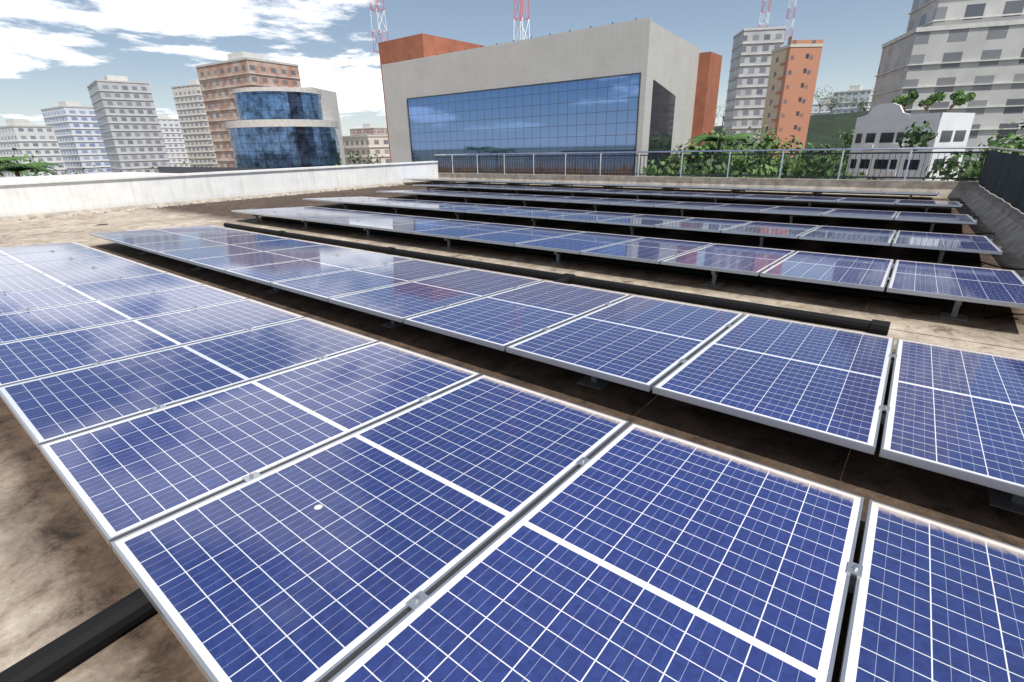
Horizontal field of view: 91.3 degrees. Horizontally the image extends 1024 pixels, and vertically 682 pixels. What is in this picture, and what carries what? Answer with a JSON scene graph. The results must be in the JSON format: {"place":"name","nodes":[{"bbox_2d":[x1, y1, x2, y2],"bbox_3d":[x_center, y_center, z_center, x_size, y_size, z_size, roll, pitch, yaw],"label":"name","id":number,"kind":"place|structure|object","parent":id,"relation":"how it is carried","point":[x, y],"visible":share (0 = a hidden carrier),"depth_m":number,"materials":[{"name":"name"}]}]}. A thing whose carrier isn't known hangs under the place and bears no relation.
{"place":"outdoors","nodes":[
{"label":"outdoors","id":0,"kind":"place"},
{"bbox_2d":[224,87,345,167],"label":"round building","id":1,"kind":"structure","parent":0,"point":[263,132],"depth_m":106.79,"materials":[{"name":"blue glass"}]},
{"bbox_2d":[0,0,912,135],"label":"sky","id":2,"kind":"structure","parent":0,"point":[51,51],"materials":[{"name":"blue"}]},
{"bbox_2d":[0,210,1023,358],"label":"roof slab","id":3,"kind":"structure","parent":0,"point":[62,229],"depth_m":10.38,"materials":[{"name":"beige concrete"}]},
{"bbox_2d":[0,161,437,221],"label":"white parapet wall","id":4,"kind":"structure","parent":3,"relation":"on","point":[24,200],"depth_m":15.47,"materials":[{"name":"paint"}]},
{"bbox_2d":[0,182,1023,681],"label":"roof damp patches","id":5,"kind":"object","parent":3,"relation":"on","point":[62,570],"visible":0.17,"depth_m":3.16,"materials":[{"name":"beige concrete"}]},
{"bbox_2d":[0,196,1023,681],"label":"conduit pipes","id":6,"kind":"object","parent":3,"relation":"on","point":[70,648],"visible":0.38,"depth_m":4.68,"materials":[{"name":"black"}]},
{"bbox_2d":[0,178,1023,611],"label":"clamps","id":7,"kind":"object","parent":3,"relation":"on","point":[998,498],"visible":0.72,"depth_m":6.01,"materials":[{"name":"silver metal"}]},
{"bbox_2d":[0,178,1023,681],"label":"solar panel frames","id":8,"kind":"structure","parent":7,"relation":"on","point":[372,640],"depth_m":2.96,"materials":[{"name":"silver metal"}]},
{"bbox_2d":[0,179,1023,681],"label":"solar panels","id":9,"kind":"object","parent":8,"relation":"in","point":[634,553],"visible":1,"depth_m":2.18,"materials":[{"name":"blue glass"}]},
{"bbox_2d":[438,173,1023,263],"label":"roof parapets","id":10,"kind":"object","parent":3,"relation":"on","point":[1002,219],"visible":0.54,"depth_m":13.78,"materials":[{"name":"grey concrete"}]},
{"bbox_2d":[158,146,1023,180],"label":"railing","id":11,"kind":"object","parent":10,"relation":"on","point":[186,169],"depth_m":16.53,"materials":[{"name":"grey metal"}]},
{"bbox_2d":[979,150,1023,212],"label":"railing screen","id":12,"kind":"object","parent":11,"relation":"attached to","point":[1002,175],"visible":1,"depth_m":9.68,"materials":[{"name":"grey metal"}]},
{"bbox_2d":[712,111,868,178],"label":"hill terrain","id":13,"kind":"structure","parent":0,"point":[824,128],"depth_m":226.73,"materials":[{"name":"green plant"}]},
{"bbox_2d":[715,103,725,129],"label":"hill tree","id":14,"kind":"object","parent":13,"relation":"on","point":[721,115],"visible":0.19,"depth_m":245.12,"materials":[{"name":"green plant"}]},
{"bbox_2d":[814,83,839,115],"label":"hill tree","id":15,"kind":"object","parent":13,"relation":"on","point":[820,106],"visible":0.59,"depth_m":252.72,"materials":[{"name":"green plant"}]},
{"bbox_2d":[814,88,859,116],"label":"hill tree","id":16,"kind":"object","parent":13,"relation":"on","point":[831,107],"visible":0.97,"depth_m":240.36,"materials":[{"name":"green plant"}]},
{"bbox_2d":[845,98,870,111],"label":"hill tree","id":17,"kind":"object","parent":13,"relation":"on","point":[862,106],"visible":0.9,"depth_m":268.14,"materials":[{"name":"green plant"}]},
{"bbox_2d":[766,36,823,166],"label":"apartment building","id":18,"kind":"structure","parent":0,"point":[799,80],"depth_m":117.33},
{"label":"city ground","id":19,"kind":"structure","parent":0,"visible":0},
{"bbox_2d":[0,157,31,165],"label":"palm tree","id":20,"kind":"object","parent":19,"relation":"on","point":[3,160],"visible":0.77,"depth_m":54.18,"materials":[{"name":"green plant"}]},
{"bbox_2d":[7,148,50,176],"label":"tree","id":21,"kind":"object","parent":19,"relation":"on","point":[26,173],"visible":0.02,"depth_m":68.03,"materials":[{"name":"green plant"}]},
{"bbox_2d":[0,162,60,176],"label":"tree","id":22,"kind":"object","parent":19,"relation":"on","point":[32,166],"visible":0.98,"depth_m":51.07,"materials":[{"name":"green plant"}]},
{"bbox_2d":[0,119,67,176],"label":"apartment building","id":23,"kind":"structure","parent":19,"relation":"on","point":[24,136],"depth_m":222.17,"materials":[{"name":"concrete"}]},
{"bbox_2d":[22,159,101,175],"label":"tree","id":24,"kind":"object","parent":19,"relation":"on","point":[57,172],"visible":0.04,"depth_m":123.34,"materials":[{"name":"green plant"}]},
{"bbox_2d":[40,101,112,173],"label":"apartment building","id":25,"kind":"structure","parent":19,"relation":"on","point":[75,125],"depth_m":252.32,"materials":[{"name":"concrete"}]},
{"bbox_2d":[37,164,121,175],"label":"tree","id":26,"kind":"object","parent":19,"relation":"on","point":[86,170],"visible":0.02,"depth_m":99.22,"materials":[{"name":"green plant"}]},
{"bbox_2d":[0,172,179,181],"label":"neighbour terrace","id":27,"kind":"structure","parent":19,"relation":"on","point":[52,177],"depth_m":40.54,"materials":[{"name":"concrete"}]},
{"bbox_2d":[87,75,169,172],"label":"apartment building","id":28,"kind":"structure","parent":19,"relation":"on","point":[127,119],"depth_m":216.01,"materials":[{"name":"concrete"}]},
{"bbox_2d":[157,114,189,166],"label":"apartment building","id":29,"kind":"structure","parent":19,"relation":"on","point":[173,139],"depth_m":322.56,"materials":[{"name":"concrete"}]},
{"bbox_2d":[148,158,216,172],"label":"tree","id":30,"kind":"object","parent":19,"relation":"on","point":[181,165],"visible":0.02,"depth_m":118.85,"materials":[{"name":"green plant"}]},
{"bbox_2d":[171,79,217,166],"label":"apartment building","id":31,"kind":"structure","parent":19,"relation":"on","point":[193,118],"depth_m":264.93,"materials":[{"name":"concrete"}]},
{"bbox_2d":[195,51,300,166],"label":"apartment building","id":32,"kind":"structure","parent":19,"relation":"on","point":[219,81],"depth_m":157.42,"materials":[{"name":"concrete"}]},
{"bbox_2d":[331,150,382,165],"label":"tree","id":33,"kind":"object","parent":19,"relation":"on","point":[358,158],"visible":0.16,"depth_m":103.37,"materials":[{"name":"green plant"}]},
{"bbox_2d":[342,135,390,164],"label":"building","id":34,"kind":"structure","parent":19,"relation":"on","point":[364,146],"depth_m":170.49,"materials":[{"name":"concrete"}]},
{"bbox_2d":[349,123,387,135],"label":"building","id":35,"kind":"structure","parent":19,"relation":"on","point":[369,129],"depth_m":351.54,"materials":[{"name":"concrete"}]},
{"bbox_2d":[378,17,721,175],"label":"grey office building","id":36,"kind":"structure","parent":19,"relation":"on","point":[645,84],"depth_m":56.43,"materials":[{"name":"concrete"}]},
{"bbox_2d":[370,0,796,52],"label":"antenna masts","id":37,"kind":"object","parent":36,"relation":"on","point":[380,32],"visible":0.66,"depth_m":82.11,"materials":[{"name":"red metal"}]},
{"bbox_2d":[640,153,731,176],"bbox_3d":[15.763,-8.365,49.939,8.332,19.599,14.504,-9,23,-20],"label":"bush","id":38,"kind":"object","parent":19,"relation":"on","point":[668,169],"visible":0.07,"depth_m":45.21,"materials":[{"name":"green plant"}]},
{"bbox_2d":[684,146,729,153],"bbox_3d":[23.815,-14.670,65.199,7.641,19.942,7.819,5,22,16],"label":"palm tree","id":39,"kind":"object","parent":19,"relation":"on","point":[706,149],"visible":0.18,"depth_m":60.01,"materials":[{"name":"green plant"}]},
{"bbox_2d":[666,136,765,176],"bbox_3d":[21.938,-10.864,54.075,9.539,20.981,13.898,15,26,35],"label":"bush","id":40,"kind":"object","parent":19,"relation":"on","point":[752,146],"visible":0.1,"depth_m":46.94,"materials":[{"name":"green plant"}]},
{"bbox_2d":[682,133,758,170],"bbox_3d":[22.754,-12.357,57.525,7.392,21.240,8.051,15,26,35],"label":"palm tree","id":41,"kind":"object","parent":19,"relation":"on","point":[718,140],"visible":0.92,"depth_m":53.11,"materials":[{"name":"green plant"}]},
{"bbox_2d":[666,125,791,173],"bbox_3d":[24.759,-14.896,62.493,18.068,22.266,12.745,-7,22,-14],"label":"tree","id":42,"kind":"object","parent":19,"relation":"on","point":[708,146],"visible":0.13,"depth_m":57.38,"materials":[{"name":"green plant"}]},
{"bbox_2d":[717,130,757,152],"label":"tree","id":43,"kind":"object","parent":19,"relation":"on","point":[732,141],"visible":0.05,"depth_m":129.87,"materials":[{"name":"green plant"}]},
{"bbox_2d":[721,26,786,155],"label":"grey tower","id":44,"kind":"structure","parent":19,"relation":"on","point":[751,57],"depth_m":159.57,"materials":[{"name":"concrete"}]},
{"bbox_2d":[713,142,816,177],"bbox_3d":[25.887,-8.914,49.812,14.054,20.260,10.993,1,21,7],"label":"bush","id":45,"kind":"object","parent":19,"relation":"on","point":[770,170],"visible":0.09,"depth_m":45.68,"materials":[{"name":"green plant"}]},
{"bbox_2d":[728,135,802,177],"bbox_3d":[28.365,-15.142,64.441,16.004,21.150,11.592,3,22,11],"label":"tree","id":46,"kind":"object","parent":19,"relation":"on","point":[770,143],"visible":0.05,"depth_m":60.15,"materials":[{"name":"green plant"}]},
{"bbox_2d":[747,115,812,168],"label":"tree","id":47,"kind":"object","parent":19,"relation":"on","point":[748,128],"visible":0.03,"depth_m":109.29,"materials":[{"name":"green plant"}]},
{"bbox_2d":[762,166,803,177],"bbox_3d":[28.151,-9.369,53.314,12.092,18.467,17.257,-3,21,-4],"label":"bush","id":48,"kind":"object","parent":19,"relation":"on","point":[789,172],"visible":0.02,"depth_m":48.07,"materials":[{"name":"green plant"}]},
{"bbox_2d":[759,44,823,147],"bbox_3d":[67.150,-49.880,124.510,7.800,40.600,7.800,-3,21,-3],"label":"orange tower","id":49,"kind":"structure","parent":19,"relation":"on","point":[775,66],"depth_m":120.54,"materials":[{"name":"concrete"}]},
{"bbox_2d":[779,129,853,172],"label":"tree","id":50,"kind":"object","parent":19,"relation":"on","point":[848,142],"visible":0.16,"depth_m":75.21,"materials":[{"name":"green plant"}]},
{"bbox_2d":[811,99,832,114],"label":"building","id":51,"kind":"structure","parent":19,"relation":"on","point":[816,108],"depth_m":326.87,"materials":[{"name":"concrete"}]},
{"bbox_2d":[790,144,883,179],"bbox_3d":[30.450,-8.736,49.298,15.308,20.096,14.733,-11,23,-24],"label":"bush","id":52,"kind":"object","parent":19,"relation":"on","point":[815,163],"visible":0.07,"depth_m":44.06,"materials":[{"name":"green plant"}]},
{"bbox_2d":[827,131,850,165],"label":"tree","id":53,"kind":"object","parent":19,"relation":"on","point":[837,144],"visible":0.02,"depth_m":109.81,"materials":[{"name":"green plant"}]},
{"bbox_2d":[830,85,873,113],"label":"building","id":54,"kind":"structure","parent":19,"relation":"on","point":[863,94],"depth_m":287.49,"materials":[{"name":"concrete"}]},
{"bbox_2d":[846,103,974,180],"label":"white gable building","id":55,"kind":"structure","parent":19,"relation":"on","point":[881,125],"depth_m":59.04,"materials":[{"name":"grey"}]},
{"bbox_2d":[892,89,918,111],"bbox_3d":[48.523,-29.124,61.862,2.471,3.451,2.846,-11,23,-24],"label":"tree","id":56,"kind":"object","parent":55,"relation":"on","point":[905,101],"visible":0.95,"depth_m":61.51,"materials":[{"name":"green plant"}]},
{"bbox_2d":[918,91,946,112],"bbox_3d":[51.553,-29.020,61.713,2.672,3.230,2.373,15,26,35],"label":"tree","id":57,"kind":"object","parent":55,"relation":"on","point":[934,98],"visible":0.99,"depth_m":61.15,"materials":[{"name":"green plant"}]},
{"bbox_2d":[948,89,975,112],"bbox_3d":[52.686,-27.945,58.862,1.575,3.243,2.837,1,21,7],"label":"tree","id":58,"kind":"object","parent":55,"relation":"on","point":[959,97],"visible":0.99,"depth_m":58.73,"materials":[{"name":"green plant"}]},
{"bbox_2d":[869,19,1023,177],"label":"building","id":59,"kind":"structure","parent":19,"relation":"on","point":[984,62],"depth_m":72.59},
{"bbox_2d":[906,0,1023,32],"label":"raw concrete top","id":60,"kind":"object","parent":59,"relation":"on","point":[924,13],"visible":0.07,"depth_m":72.94,"materials":[{"name":"grey concrete"}]},
{"bbox_2d":[898,118,1023,180],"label":"tree","id":61,"kind":"object","parent":19,"relation":"on","point":[1017,142],"visible":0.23,"depth_m":47.31,"materials":[{"name":"green plant"}]},
{"bbox_2d":[970,157,982,176],"bbox_3d":[54.728,-11.545,53.792,12.704,20.982,15.788,15,26,35],"label":"tree","id":62,"kind":"object","parent":19,"relation":"on","point":[977,162],"visible":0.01,"depth_m":49.77,"materials":[{"name":"green plant"}]}
]}

